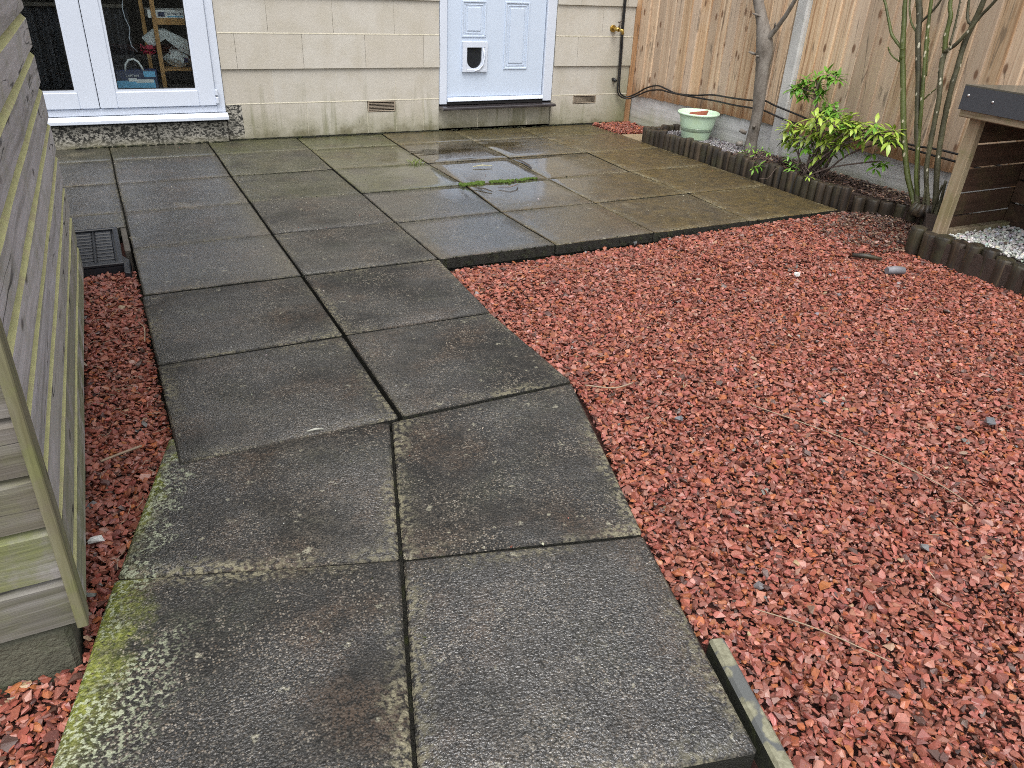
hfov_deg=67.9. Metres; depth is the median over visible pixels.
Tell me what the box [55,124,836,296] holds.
patio
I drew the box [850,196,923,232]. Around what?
log edging
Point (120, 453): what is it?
dry stalk
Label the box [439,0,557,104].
back door
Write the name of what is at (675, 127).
log edging
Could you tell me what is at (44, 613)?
shed
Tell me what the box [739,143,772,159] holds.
seedling
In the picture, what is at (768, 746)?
edging stone
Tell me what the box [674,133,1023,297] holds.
bed soil
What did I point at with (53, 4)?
rail
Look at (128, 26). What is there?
white lead
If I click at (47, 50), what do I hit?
curtain
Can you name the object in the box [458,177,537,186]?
moss
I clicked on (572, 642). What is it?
path
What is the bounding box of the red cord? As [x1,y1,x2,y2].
[140,44,155,54]
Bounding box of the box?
[144,7,183,17]
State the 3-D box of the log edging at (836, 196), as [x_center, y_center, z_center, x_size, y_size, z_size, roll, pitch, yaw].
[1.489,-1.424,5.161,0.070,0.305,1.902,-13,33,-27]
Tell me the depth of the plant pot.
5.53 m
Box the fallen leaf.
[307,428,323,431]
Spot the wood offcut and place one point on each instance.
(895, 270)
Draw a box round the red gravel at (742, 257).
[0,121,1023,767]
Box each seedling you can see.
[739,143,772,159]
[750,161,776,178]
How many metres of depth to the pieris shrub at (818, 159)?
4.58 m
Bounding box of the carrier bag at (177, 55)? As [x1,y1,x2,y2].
[142,28,190,66]
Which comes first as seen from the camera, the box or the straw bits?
the straw bits
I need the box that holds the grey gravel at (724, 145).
[668,130,782,163]
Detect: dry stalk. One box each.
[100,445,141,462]
[585,382,632,388]
[750,404,971,505]
[755,608,890,661]
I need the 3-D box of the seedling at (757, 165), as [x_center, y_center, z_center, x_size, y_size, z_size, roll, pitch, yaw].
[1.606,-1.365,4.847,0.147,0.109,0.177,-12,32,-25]
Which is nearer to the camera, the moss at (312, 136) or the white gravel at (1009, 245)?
the white gravel at (1009, 245)
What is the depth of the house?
5.39 m
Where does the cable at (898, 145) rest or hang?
attached to the timber fence
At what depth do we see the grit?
2.51 m
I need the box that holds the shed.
[0,0,88,697]
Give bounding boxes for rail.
[23,2,123,7]
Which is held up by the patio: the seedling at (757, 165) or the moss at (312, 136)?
the moss at (312, 136)
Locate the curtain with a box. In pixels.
[20,6,136,89]
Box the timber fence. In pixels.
[623,0,1023,229]
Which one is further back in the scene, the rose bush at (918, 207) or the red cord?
the red cord
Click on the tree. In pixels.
(765, 33)
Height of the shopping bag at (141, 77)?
0.330 m
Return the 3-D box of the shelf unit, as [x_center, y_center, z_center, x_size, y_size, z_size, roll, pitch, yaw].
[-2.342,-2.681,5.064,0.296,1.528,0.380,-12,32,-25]
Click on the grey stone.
(989, 420)
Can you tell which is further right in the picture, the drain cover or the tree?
the tree
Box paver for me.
[622,134,641,140]
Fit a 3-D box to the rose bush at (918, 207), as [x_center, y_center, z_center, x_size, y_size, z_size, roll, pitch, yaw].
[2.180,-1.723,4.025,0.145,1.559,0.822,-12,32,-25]
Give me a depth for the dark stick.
3.68 m
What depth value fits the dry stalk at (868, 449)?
2.17 m
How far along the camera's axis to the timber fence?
4.78 m
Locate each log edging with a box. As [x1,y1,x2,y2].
[641,124,679,141]
[644,129,852,211]
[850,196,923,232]
[904,225,1023,296]
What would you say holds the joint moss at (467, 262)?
on the patio
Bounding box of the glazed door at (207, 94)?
[41,0,225,117]
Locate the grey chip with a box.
[674,415,682,420]
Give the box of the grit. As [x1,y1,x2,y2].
[108,133,807,704]
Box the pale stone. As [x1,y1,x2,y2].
[87,535,104,543]
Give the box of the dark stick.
[852,253,881,260]
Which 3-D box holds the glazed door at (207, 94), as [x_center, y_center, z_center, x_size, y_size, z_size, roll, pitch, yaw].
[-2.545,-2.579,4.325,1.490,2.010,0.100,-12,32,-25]
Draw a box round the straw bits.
[84,235,1023,607]
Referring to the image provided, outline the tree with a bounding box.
[736,0,796,152]
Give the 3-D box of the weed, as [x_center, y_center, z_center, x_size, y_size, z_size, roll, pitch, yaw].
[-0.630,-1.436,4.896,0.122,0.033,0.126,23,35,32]
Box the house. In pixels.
[22,0,642,153]
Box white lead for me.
[122,0,137,51]
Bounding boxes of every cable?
[617,0,1023,180]
[618,0,1001,165]
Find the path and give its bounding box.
[52,228,755,767]
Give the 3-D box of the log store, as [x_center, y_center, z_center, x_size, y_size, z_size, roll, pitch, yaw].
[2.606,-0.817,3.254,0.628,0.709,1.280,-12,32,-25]
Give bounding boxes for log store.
[932,84,1023,234]
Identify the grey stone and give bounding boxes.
[984,417,996,424]
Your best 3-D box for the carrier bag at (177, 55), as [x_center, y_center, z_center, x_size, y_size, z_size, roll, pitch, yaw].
[-2.355,-2.304,5.196,0.306,0.244,0.218,-12,32,-25]
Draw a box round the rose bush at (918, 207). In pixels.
[883,0,996,217]
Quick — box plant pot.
[678,108,719,140]
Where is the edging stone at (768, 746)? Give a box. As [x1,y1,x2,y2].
[706,638,793,767]
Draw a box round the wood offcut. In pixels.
[884,266,905,274]
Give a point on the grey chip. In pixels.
(680, 418)
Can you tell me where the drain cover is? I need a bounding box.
[75,227,131,282]
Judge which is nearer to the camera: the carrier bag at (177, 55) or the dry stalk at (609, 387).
the dry stalk at (609, 387)
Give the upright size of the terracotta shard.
0.097 m
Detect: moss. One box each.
[77,123,584,148]
[217,134,824,424]
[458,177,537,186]
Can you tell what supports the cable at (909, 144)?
attached to the timber fence
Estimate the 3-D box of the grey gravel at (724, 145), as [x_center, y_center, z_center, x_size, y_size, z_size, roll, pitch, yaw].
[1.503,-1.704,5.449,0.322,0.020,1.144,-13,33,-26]
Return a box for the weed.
[406,158,424,164]
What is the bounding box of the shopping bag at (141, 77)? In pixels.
[115,58,158,87]
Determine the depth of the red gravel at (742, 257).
2.16 m
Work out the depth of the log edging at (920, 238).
3.62 m
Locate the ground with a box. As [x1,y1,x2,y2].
[134,112,541,438]
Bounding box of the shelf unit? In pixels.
[138,0,191,86]
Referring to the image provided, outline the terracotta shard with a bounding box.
[689,110,707,114]
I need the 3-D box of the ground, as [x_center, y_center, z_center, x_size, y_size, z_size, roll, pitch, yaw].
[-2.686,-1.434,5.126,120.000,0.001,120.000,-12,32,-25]
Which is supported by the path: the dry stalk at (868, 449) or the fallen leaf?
the fallen leaf
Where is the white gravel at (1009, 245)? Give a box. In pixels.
[949,225,1023,262]
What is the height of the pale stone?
0.018 m
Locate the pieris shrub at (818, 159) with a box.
[775,63,906,181]

